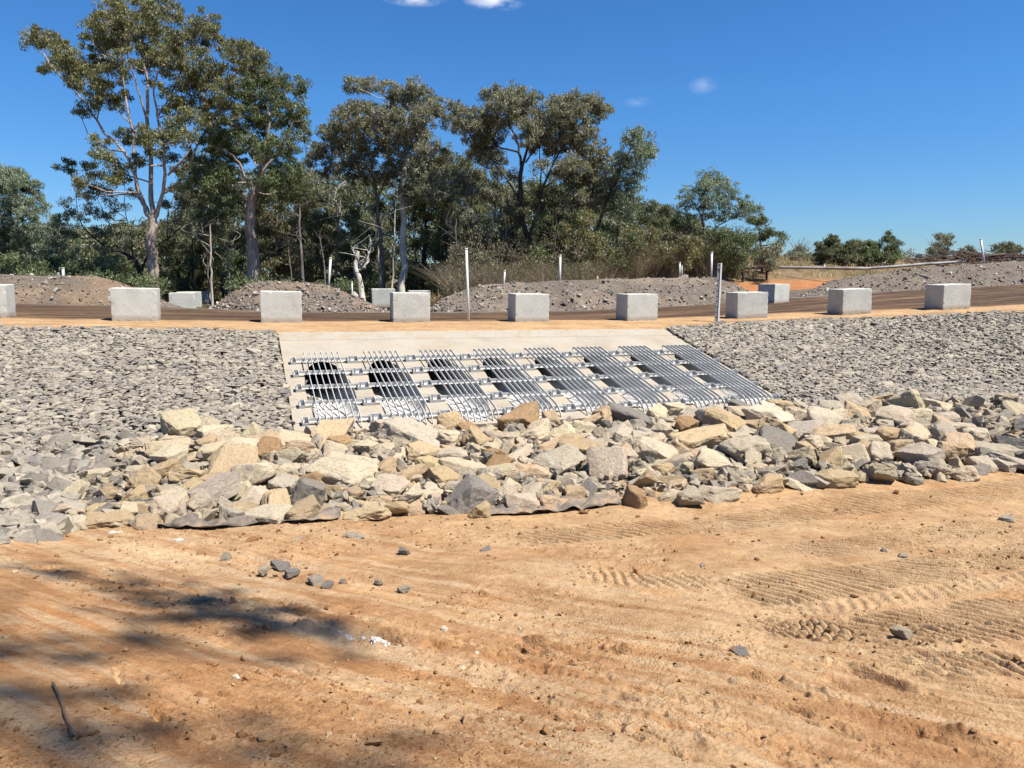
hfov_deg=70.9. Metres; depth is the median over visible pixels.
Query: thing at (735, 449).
boulder
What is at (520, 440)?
boulder
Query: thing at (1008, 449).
boulder
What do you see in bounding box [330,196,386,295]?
woodland tree
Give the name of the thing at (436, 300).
dry grass
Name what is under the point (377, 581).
loose rock
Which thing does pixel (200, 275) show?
woodland tree
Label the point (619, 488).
boulder
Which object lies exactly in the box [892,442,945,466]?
boulder
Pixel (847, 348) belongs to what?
rock mattress
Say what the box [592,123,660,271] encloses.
slender tree
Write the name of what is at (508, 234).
bare tree
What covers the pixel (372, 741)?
dirt clods
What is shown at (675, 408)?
boulder
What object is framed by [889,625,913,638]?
loose rock
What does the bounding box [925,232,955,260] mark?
bush
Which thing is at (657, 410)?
boulder
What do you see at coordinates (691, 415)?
boulder
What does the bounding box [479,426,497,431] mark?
boulder
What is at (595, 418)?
boulder
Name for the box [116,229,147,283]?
bare tree
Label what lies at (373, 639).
crushed stone
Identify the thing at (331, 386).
trash rack
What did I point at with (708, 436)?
boulder
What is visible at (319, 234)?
bare tree
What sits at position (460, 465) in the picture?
boulder
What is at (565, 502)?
geotextile sheet
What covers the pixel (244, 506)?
boulder
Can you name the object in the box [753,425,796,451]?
boulder
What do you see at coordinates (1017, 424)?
boulder
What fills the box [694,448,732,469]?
boulder
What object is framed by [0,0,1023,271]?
sky
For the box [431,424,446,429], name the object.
boulder
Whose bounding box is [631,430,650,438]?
boulder
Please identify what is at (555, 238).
bare tree
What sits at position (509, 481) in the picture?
boulder
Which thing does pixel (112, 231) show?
open tree
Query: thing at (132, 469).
boulder
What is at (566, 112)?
gum tree
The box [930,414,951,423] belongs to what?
boulder
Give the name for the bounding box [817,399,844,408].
boulder
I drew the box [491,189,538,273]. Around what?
woodland tree
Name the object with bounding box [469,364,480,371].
rail bracket
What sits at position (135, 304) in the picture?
concrete block
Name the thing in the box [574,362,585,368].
rail bracket
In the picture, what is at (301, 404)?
rail bracket
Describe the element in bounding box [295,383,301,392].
rail bracket
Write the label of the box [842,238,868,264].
bush
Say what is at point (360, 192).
wood
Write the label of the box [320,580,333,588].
loose rock
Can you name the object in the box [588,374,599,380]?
rail bracket
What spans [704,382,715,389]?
rail bracket
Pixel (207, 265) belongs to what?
bare tree
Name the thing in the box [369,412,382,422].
rail bracket
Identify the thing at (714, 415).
boulder
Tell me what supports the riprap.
on the ground at (798, 282)
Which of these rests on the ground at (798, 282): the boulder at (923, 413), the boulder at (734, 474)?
the boulder at (923, 413)
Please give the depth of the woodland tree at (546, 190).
52.05 m
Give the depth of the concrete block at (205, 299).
46.80 m
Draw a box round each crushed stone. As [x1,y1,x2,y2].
[335,631,354,639]
[361,636,395,647]
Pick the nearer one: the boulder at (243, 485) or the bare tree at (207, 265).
the boulder at (243, 485)
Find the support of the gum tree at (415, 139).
on the ground at (798, 282)
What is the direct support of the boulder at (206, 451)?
on the riprap
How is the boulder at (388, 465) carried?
on the riprap
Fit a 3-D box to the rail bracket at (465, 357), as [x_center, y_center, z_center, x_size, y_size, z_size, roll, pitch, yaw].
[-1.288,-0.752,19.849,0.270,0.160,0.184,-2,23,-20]
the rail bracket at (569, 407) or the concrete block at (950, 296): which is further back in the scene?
the concrete block at (950, 296)
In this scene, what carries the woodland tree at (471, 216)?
on the ground at (798, 282)
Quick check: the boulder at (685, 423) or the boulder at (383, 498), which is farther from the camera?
the boulder at (685, 423)
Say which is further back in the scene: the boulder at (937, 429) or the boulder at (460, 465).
the boulder at (937, 429)
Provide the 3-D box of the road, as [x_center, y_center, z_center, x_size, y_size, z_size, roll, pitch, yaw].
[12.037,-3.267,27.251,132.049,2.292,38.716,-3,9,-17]
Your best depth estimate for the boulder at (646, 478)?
11.19 m
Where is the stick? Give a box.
[51,681,73,737]
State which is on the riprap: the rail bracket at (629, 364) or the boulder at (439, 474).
the boulder at (439, 474)
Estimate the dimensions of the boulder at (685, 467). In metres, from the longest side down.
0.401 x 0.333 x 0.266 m
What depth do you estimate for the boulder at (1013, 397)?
17.78 m
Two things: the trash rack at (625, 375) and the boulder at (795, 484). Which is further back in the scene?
the trash rack at (625, 375)
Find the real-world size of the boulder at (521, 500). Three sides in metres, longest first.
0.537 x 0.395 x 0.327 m
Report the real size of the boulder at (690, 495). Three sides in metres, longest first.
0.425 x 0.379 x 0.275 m
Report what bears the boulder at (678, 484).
on the riprap
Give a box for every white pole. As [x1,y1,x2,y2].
[327,257,331,284]
[465,248,469,321]
[559,255,561,279]
[710,252,712,276]
[979,239,984,262]
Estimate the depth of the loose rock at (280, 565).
7.61 m
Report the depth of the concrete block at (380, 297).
39.05 m
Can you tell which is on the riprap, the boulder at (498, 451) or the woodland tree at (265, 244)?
the boulder at (498, 451)
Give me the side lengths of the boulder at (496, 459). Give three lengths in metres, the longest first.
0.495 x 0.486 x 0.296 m
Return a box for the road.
[0,285,1023,338]
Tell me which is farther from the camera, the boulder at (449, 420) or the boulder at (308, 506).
the boulder at (449, 420)
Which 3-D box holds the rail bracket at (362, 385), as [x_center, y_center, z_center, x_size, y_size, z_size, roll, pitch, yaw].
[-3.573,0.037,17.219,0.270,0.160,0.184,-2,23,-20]
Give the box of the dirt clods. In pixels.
[0,473,1023,767]
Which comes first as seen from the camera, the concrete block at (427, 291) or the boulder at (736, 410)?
the boulder at (736, 410)
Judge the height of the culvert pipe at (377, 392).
1.017 m
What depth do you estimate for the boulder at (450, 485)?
11.11 m
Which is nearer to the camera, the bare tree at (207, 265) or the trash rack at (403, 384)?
the trash rack at (403, 384)
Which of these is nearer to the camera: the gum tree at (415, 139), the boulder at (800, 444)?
the boulder at (800, 444)
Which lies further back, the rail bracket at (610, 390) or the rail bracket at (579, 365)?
the rail bracket at (579, 365)
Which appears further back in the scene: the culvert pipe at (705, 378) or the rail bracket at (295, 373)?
the culvert pipe at (705, 378)
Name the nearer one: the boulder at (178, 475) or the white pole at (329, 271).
the boulder at (178, 475)
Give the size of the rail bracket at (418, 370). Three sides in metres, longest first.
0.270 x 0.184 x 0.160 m
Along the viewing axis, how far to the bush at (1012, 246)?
61.28 m
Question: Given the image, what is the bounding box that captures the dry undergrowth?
[398,238,765,296]
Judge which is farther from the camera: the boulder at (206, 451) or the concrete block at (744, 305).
the concrete block at (744, 305)
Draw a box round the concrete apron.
[278,329,780,432]
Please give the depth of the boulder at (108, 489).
10.71 m
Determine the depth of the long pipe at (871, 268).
50.02 m
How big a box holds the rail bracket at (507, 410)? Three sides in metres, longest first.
0.270 x 0.184 x 0.160 m
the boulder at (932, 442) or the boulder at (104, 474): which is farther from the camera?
the boulder at (932, 442)
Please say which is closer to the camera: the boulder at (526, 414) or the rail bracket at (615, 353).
the boulder at (526, 414)
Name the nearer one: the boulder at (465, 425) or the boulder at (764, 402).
the boulder at (465, 425)
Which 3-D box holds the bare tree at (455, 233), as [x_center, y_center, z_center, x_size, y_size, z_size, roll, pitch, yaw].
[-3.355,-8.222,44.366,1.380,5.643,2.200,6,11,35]
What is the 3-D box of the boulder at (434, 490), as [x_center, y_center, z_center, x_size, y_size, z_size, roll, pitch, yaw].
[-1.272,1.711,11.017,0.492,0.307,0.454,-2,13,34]
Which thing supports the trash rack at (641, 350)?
on the concrete apron
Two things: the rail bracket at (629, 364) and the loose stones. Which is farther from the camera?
the rail bracket at (629, 364)
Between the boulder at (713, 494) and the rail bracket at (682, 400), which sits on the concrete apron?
the rail bracket at (682, 400)
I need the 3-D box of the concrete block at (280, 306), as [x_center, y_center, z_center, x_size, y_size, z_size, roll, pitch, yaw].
[-7.447,-2.495,23.217,1.258,1.005,1.007,-1,9,-17]
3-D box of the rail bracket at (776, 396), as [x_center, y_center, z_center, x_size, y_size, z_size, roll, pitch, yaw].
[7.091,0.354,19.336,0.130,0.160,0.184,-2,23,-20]
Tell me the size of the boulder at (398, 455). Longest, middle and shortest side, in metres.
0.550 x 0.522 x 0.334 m
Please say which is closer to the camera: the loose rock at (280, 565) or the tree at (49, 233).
the loose rock at (280, 565)
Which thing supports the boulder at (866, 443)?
on the riprap
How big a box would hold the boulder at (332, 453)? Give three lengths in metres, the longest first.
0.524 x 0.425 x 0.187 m
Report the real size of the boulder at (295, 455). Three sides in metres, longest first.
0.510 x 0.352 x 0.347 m
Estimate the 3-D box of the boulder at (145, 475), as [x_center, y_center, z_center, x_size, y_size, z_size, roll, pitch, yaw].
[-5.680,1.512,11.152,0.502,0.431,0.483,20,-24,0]
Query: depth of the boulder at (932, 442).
13.36 m
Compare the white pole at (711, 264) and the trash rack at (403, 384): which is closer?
the trash rack at (403, 384)
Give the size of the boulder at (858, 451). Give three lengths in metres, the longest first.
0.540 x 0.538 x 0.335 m
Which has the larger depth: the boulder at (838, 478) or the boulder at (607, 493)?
the boulder at (838, 478)
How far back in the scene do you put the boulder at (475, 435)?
13.78 m
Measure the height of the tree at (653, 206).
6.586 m
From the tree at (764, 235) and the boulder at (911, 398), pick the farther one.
the tree at (764, 235)
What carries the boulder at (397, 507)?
on the riprap
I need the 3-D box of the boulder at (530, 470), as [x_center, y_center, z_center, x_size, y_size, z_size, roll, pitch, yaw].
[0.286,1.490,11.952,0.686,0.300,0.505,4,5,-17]
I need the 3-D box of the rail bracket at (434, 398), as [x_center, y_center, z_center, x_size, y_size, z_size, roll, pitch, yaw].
[-1.819,0.333,16.947,0.270,0.160,0.184,-2,23,-20]
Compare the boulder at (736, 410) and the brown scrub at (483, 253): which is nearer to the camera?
the boulder at (736, 410)
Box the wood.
[0,161,737,296]
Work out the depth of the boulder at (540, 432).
14.07 m
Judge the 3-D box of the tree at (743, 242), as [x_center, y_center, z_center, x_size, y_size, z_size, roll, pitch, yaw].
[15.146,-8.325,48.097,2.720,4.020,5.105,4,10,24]
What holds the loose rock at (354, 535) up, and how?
on the dirt ground at (950, 704)
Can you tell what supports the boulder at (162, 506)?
on the riprap
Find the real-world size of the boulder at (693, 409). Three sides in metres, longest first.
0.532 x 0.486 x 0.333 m
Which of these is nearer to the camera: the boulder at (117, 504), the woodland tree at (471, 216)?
the boulder at (117, 504)
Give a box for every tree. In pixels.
[0,162,53,262]
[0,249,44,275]
[17,0,273,286]
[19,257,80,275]
[21,212,87,273]
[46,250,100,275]
[55,175,198,286]
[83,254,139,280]
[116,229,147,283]
[148,215,203,291]
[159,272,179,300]
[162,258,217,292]
[170,63,315,282]
[170,181,233,290]
[181,207,227,305]
[189,186,246,295]
[189,232,206,290]
[192,217,239,292]
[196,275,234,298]
[197,230,214,303]
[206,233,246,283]
[213,223,231,296]
[220,216,246,285]
[241,168,309,280]
[258,217,280,280]
[270,230,310,279]
[271,165,330,283]
[275,189,319,282]
[294,189,343,282]
[300,93,395,288]
[302,207,332,281]
[304,188,358,291]
[309,214,349,283]
[315,174,353,232]
[323,201,371,299]
[326,74,466,291]
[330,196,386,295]
[340,235,370,300]
[350,220,387,268]
[354,208,400,295]
[365,200,392,288]
[386,187,416,288]
[388,156,454,294]
[414,155,485,291]
[431,142,486,268]
[432,213,461,296]
[436,78,614,268]
[437,205,465,268]
[441,180,505,274]
[465,162,525,265]
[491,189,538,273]
[500,211,516,264]
[520,176,576,255]
[529,209,590,277]
[535,214,579,270]
[542,170,602,261]
[557,207,615,277]
[559,138,621,258]
[586,220,650,275]
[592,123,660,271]
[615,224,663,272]
[634,198,678,232]
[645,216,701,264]
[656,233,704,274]
[669,165,764,257]
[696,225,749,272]
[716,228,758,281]
[739,211,790,272]
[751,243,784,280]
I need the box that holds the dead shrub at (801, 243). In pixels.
[788,236,813,253]
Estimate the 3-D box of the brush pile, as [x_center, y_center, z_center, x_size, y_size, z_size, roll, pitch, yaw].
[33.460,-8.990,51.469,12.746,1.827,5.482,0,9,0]
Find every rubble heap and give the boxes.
[0,273,182,307]
[207,280,389,311]
[430,274,753,311]
[797,261,1023,296]
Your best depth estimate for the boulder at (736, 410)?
16.55 m
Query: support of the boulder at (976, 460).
on the riprap
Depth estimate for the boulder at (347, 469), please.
11.55 m
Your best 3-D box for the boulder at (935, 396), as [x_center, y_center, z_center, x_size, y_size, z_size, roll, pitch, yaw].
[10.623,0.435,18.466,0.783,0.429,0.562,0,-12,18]
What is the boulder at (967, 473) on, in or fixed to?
on the riprap
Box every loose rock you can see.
[220,552,231,560]
[258,564,269,575]
[270,559,290,570]
[284,568,299,578]
[307,574,322,585]
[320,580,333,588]
[344,532,364,538]
[374,578,383,584]
[397,585,410,593]
[398,546,410,554]
[480,545,490,551]
[730,645,750,656]
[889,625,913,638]
[898,553,908,557]
[998,515,1014,522]
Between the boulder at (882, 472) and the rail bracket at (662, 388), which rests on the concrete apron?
the rail bracket at (662, 388)
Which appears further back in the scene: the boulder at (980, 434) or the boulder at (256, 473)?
the boulder at (980, 434)
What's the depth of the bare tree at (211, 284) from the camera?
40.96 m
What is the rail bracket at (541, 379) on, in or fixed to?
on the concrete apron
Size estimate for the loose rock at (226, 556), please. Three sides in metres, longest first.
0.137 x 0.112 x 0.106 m
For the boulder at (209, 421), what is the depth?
14.39 m
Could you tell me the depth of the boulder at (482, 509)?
9.97 m
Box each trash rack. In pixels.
[296,351,369,427]
[358,350,438,423]
[416,349,503,420]
[471,348,564,416]
[523,347,620,414]
[572,346,674,411]
[618,345,725,408]
[662,345,773,405]
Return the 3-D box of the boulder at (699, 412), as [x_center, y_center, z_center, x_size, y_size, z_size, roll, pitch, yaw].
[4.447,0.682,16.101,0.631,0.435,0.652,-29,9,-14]
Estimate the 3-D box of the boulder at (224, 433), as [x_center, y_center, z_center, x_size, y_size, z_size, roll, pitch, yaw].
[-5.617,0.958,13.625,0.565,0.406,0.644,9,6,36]
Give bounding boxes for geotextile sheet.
[157,507,341,527]
[489,489,620,513]
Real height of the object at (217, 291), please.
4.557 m
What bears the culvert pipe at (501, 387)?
attached to the concrete apron
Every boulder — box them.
[63,479,90,496]
[71,515,85,529]
[84,467,112,483]
[85,509,135,528]
[87,502,105,509]
[92,483,117,499]
[109,502,121,507]
[121,484,148,501]
[124,464,150,475]
[125,465,162,489]
[131,513,161,529]
[137,502,149,513]
[144,438,190,456]
[148,495,186,518]
[149,444,186,464]
[151,458,180,477]
[153,484,182,492]
[158,435,185,440]
[158,487,188,509]
[160,408,202,437]
[168,468,205,481]
[179,462,208,469]
[182,477,203,489]
[185,501,257,518]
[187,470,241,503]
[187,489,215,511]
[192,433,217,451]
[194,424,234,442]
[196,442,223,460]
[198,474,215,480]
[202,417,221,424]
[207,443,257,473]
[218,505,245,519]
[227,437,258,445]
[230,462,275,485]
[231,481,251,500]
[237,485,268,504]
[240,421,262,437]
[244,503,291,523]
[247,429,278,440]
[257,436,281,457]
[262,488,290,504]
[266,461,278,480]
[267,473,298,489]
[273,467,298,477]
[275,447,305,462]
[278,429,311,443]
[279,463,307,468]
[282,440,317,453]
[284,495,322,522]
[290,478,325,505]
[298,464,310,475]
[299,471,321,481]
[303,451,321,461]
[307,453,378,485]
[311,418,354,443]
[323,440,348,455]
[323,507,343,519]
[324,484,346,502]
[326,434,353,444]
[328,451,344,455]
[343,485,363,499]
[343,500,391,520]
[352,439,379,456]
[366,495,392,502]
[369,419,385,432]
[370,473,409,498]
[371,458,379,463]
[377,416,437,441]
[377,456,396,473]
[379,442,394,449]
[384,501,407,513]
[392,447,406,458]
[397,482,422,503]
[398,463,426,479]
[403,499,424,515]
[405,440,441,461]
[409,434,440,446]
[415,455,440,478]
[422,482,444,500]
[427,465,461,488]
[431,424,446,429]
[436,411,463,429]
[436,447,467,459]
[437,429,459,444]
[438,457,486,473]
[440,444,455,447]
[441,473,498,513]
[442,481,459,490]
[456,421,478,429]
[461,425,492,446]
[466,442,485,456]
[467,500,490,518]
[468,452,486,464]
[477,475,500,487]
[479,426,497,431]
[481,442,499,448]
[481,448,507,455]
[484,472,496,478]
[485,454,512,466]
[486,463,516,480]
[489,431,519,441]
[493,438,502,447]
[497,401,539,431]
[498,484,517,496]
[500,477,521,489]
[503,492,539,513]
[508,445,532,459]
[511,463,548,478]
[515,436,532,446]
[518,425,549,441]
[518,455,532,463]
[521,482,543,495]
[527,418,550,428]
[532,443,585,475]
[536,478,560,490]
[536,494,560,505]
[537,437,558,451]
[541,410,559,427]
[549,423,575,437]
[550,488,561,496]
[556,438,598,454]
[556,475,583,485]
[559,432,584,439]
[563,473,580,478]
[563,485,585,497]
[572,420,596,431]
[579,458,587,470]
[580,478,596,496]
[581,412,601,424]
[586,435,596,439]
[586,446,627,480]
[592,405,613,425]
[593,438,606,446]
[593,490,611,504]
[607,441,620,446]
[608,402,655,424]
[609,423,632,438]
[610,446,638,460]
[611,480,626,491]
[612,432,636,443]
[622,485,647,508]
[629,460,648,469]
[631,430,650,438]
[632,470,657,488]
[633,436,678,461]
[635,466,654,476]
[638,427,656,432]
[646,403,667,419]
[646,458,673,466]
[650,419,676,438]
[651,463,674,474]
[656,489,679,501]
[658,475,686,484]
[662,402,685,415]
[666,479,686,489]
[668,423,728,448]
[671,461,693,474]
[672,452,693,461]
[673,441,689,448]
[674,413,693,419]
[674,415,697,431]
[675,485,705,505]
[679,449,698,456]
[683,406,697,413]
[690,467,714,482]
[694,404,724,420]
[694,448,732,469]
[698,485,742,503]
[702,406,746,431]
[719,435,771,464]
[726,398,748,408]
[726,432,751,437]
[726,467,756,481]
[727,406,745,417]
[736,425,754,435]
[741,404,794,422]
[744,448,761,463]
[745,419,759,429]
[752,473,783,493]
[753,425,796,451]
[757,414,796,435]
[760,400,775,406]
[767,399,793,407]
[771,447,787,461]
[785,477,815,490]
[786,419,822,434]
[786,445,816,465]
[787,397,807,408]
[789,457,807,470]
[794,410,806,420]
[794,440,815,449]
[801,435,823,448]
[806,406,843,423]
[812,423,856,444]
[815,469,858,487]
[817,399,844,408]
[819,446,842,468]
[831,408,847,420]
[833,392,862,404]
[834,462,856,472]
[841,443,870,461]
[844,400,870,411]
[845,402,871,421]
[848,434,882,444]
[855,431,869,435]
[856,399,881,407]
[858,427,878,433]
[858,440,870,447]
[866,393,893,401]
[866,441,892,462]
[869,463,897,480]
[874,425,899,441]
[875,405,915,426]
[887,439,913,451]
[888,389,924,408]
[890,427,909,431]
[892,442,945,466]
[899,420,913,427]
[899,428,928,443]
[906,421,930,438]
[911,408,933,420]
[915,458,948,476]
[919,392,942,400]
[922,398,951,408]
[927,419,956,440]
[928,438,937,446]
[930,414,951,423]
[936,411,960,421]
[936,441,968,461]
[940,432,975,453]
[943,465,979,481]
[950,422,976,431]
[960,427,991,442]
[964,455,998,472]
[975,440,1018,457]
[987,451,1023,470]
[991,457,1018,472]
[993,393,1019,402]
[993,434,1023,448]
[1002,401,1023,415]
[1011,417,1023,430]
[1013,431,1023,436]
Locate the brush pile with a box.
[900,245,1023,265]
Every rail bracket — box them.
[290,357,295,364]
[293,370,298,377]
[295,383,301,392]
[298,399,304,408]
[302,416,308,426]
[347,356,357,363]
[351,368,362,375]
[357,381,368,389]
[363,396,375,405]
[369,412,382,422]
[405,354,415,361]
[412,366,423,373]
[420,379,431,387]
[428,393,441,402]
[438,409,450,414]
[460,353,470,360]
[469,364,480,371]
[479,377,490,385]
[490,391,502,399]
[502,406,514,414]
[512,352,522,358]
[523,363,534,370]
[535,375,546,382]
[548,389,560,396]
[562,351,572,357]
[563,403,575,412]
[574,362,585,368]
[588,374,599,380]
[603,386,615,394]
[609,350,619,356]
[620,400,632,407]
[622,360,633,367]
[638,372,649,379]
[654,349,663,355]
[655,385,667,391]
[669,359,679,365]
[673,398,685,404]
[686,370,697,377]
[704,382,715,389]
[724,395,736,403]
[772,393,779,399]
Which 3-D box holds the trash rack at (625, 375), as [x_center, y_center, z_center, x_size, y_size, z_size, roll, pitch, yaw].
[2.923,-0.236,19.618,1.260,0.219,4.404,-2,23,-20]
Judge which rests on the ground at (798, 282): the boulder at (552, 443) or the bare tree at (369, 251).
the bare tree at (369, 251)
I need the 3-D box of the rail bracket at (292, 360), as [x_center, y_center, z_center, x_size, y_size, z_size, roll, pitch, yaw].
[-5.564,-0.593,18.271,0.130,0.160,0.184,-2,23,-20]
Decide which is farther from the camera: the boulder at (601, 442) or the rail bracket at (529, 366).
the rail bracket at (529, 366)
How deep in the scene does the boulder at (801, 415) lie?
16.25 m
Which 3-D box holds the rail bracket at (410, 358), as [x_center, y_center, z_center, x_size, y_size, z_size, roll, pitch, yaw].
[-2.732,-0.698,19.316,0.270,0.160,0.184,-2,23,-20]
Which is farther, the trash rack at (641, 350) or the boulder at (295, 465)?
the trash rack at (641, 350)
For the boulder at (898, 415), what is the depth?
15.83 m
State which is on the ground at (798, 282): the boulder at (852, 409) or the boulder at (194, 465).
the boulder at (852, 409)
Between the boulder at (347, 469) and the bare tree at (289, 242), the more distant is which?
the bare tree at (289, 242)
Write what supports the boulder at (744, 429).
on the riprap
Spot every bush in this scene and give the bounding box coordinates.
[784,244,813,260]
[812,233,852,264]
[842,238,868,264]
[859,239,884,265]
[878,229,904,265]
[900,248,914,263]
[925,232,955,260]
[954,244,980,264]
[990,240,1023,261]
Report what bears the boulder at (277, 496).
on the riprap
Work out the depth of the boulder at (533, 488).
10.93 m
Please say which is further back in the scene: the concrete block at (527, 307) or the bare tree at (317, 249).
the bare tree at (317, 249)
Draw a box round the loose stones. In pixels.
[0,428,158,544]
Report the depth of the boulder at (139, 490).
10.58 m
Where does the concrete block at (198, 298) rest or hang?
on the ground at (798, 282)
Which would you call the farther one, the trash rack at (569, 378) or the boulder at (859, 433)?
the trash rack at (569, 378)
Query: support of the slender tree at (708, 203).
on the ground at (798, 282)
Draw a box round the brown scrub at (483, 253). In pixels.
[342,219,761,295]
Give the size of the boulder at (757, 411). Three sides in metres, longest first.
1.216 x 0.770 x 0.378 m
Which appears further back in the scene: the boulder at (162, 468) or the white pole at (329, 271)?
the white pole at (329, 271)
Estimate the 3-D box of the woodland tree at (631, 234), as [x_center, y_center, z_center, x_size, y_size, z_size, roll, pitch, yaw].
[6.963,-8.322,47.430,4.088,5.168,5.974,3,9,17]
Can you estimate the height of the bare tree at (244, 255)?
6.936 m
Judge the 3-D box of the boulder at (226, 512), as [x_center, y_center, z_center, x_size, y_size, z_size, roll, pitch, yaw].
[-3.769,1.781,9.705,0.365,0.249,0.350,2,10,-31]
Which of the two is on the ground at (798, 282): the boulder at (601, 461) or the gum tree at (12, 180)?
the gum tree at (12, 180)
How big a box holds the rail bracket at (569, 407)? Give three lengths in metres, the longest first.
0.270 x 0.184 x 0.160 m
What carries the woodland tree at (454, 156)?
on the ground at (798, 282)
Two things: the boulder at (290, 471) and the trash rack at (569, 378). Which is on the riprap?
the boulder at (290, 471)
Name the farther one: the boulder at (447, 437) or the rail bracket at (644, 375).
the rail bracket at (644, 375)
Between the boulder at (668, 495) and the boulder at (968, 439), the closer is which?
the boulder at (668, 495)
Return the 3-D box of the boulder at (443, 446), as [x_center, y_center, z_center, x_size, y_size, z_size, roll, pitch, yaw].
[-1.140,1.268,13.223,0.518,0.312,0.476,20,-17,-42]
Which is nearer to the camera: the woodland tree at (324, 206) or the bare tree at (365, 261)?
the bare tree at (365, 261)
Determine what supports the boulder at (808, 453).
on the riprap
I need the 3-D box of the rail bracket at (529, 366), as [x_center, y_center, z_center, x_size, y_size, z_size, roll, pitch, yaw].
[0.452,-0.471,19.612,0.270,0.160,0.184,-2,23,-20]
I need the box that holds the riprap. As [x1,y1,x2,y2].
[51,395,1023,529]
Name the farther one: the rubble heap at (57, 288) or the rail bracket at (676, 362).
the rubble heap at (57, 288)
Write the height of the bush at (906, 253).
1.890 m
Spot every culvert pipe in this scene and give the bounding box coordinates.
[305,361,357,420]
[368,360,425,422]
[427,359,489,421]
[483,357,549,417]
[535,356,606,411]
[583,355,657,408]
[630,354,713,406]
[673,353,761,404]
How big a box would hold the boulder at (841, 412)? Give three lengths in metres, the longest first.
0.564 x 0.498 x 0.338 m
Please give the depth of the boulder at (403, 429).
14.06 m
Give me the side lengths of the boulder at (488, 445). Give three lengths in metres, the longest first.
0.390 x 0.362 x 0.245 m
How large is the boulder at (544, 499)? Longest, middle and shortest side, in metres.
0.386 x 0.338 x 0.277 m
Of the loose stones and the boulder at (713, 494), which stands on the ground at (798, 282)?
the loose stones
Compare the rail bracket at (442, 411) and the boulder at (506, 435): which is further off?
the rail bracket at (442, 411)
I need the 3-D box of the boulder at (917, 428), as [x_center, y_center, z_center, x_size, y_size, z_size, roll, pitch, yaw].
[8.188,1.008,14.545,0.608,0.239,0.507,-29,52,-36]
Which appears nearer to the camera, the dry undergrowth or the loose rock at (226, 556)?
the loose rock at (226, 556)
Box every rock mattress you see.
[0,324,295,436]
[666,310,1023,405]
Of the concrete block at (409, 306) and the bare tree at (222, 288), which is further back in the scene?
the bare tree at (222, 288)
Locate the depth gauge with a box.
[715,263,721,321]
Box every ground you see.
[0,258,1023,432]
[0,430,1023,767]
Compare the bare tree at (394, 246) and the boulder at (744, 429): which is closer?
the boulder at (744, 429)
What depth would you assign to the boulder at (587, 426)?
14.83 m
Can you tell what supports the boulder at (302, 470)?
on the riprap
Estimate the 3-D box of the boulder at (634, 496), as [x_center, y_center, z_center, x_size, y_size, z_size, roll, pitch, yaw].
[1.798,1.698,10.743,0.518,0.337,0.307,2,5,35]
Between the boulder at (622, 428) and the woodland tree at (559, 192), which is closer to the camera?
the boulder at (622, 428)
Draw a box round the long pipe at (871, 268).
[744,260,965,269]
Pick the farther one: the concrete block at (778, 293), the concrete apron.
the concrete block at (778, 293)
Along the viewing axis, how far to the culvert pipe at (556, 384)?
20.22 m
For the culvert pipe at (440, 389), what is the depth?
19.16 m
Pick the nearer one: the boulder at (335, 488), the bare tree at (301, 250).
the boulder at (335, 488)
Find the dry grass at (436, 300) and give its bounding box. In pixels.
[395,253,964,306]
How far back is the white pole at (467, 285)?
25.08 m
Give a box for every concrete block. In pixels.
[0,284,15,317]
[110,287,160,320]
[169,292,195,307]
[176,291,201,306]
[201,291,210,302]
[260,291,301,322]
[371,288,394,306]
[390,292,429,321]
[407,290,429,292]
[508,293,548,321]
[616,293,657,320]
[725,291,767,318]
[758,284,789,302]
[827,288,871,314]
[924,283,970,309]
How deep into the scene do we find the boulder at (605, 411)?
15.96 m
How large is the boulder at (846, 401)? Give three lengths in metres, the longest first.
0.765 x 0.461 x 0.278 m
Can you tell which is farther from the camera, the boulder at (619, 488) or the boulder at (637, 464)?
the boulder at (637, 464)
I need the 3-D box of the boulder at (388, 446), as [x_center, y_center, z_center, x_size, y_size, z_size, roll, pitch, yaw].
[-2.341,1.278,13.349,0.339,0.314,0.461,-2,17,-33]
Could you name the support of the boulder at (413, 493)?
on the riprap
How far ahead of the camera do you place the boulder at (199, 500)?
10.06 m
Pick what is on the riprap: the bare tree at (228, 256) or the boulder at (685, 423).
the boulder at (685, 423)
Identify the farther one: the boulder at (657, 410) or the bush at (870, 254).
the bush at (870, 254)
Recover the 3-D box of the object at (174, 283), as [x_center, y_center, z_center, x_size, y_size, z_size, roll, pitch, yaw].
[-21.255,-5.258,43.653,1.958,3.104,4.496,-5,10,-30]
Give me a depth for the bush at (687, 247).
45.39 m
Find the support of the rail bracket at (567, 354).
on the concrete apron
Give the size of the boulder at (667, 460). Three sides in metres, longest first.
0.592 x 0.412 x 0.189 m
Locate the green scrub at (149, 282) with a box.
[1,265,362,300]
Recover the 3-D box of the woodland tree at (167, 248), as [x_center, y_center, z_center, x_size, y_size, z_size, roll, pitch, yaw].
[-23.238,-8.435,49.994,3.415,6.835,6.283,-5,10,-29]
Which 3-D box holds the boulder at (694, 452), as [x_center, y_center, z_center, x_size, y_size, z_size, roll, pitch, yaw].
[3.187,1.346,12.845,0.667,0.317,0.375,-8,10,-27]
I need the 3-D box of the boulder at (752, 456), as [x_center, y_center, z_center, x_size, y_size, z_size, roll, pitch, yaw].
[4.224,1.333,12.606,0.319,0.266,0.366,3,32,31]
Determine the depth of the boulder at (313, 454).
12.73 m
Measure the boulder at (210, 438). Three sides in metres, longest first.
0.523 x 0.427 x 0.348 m

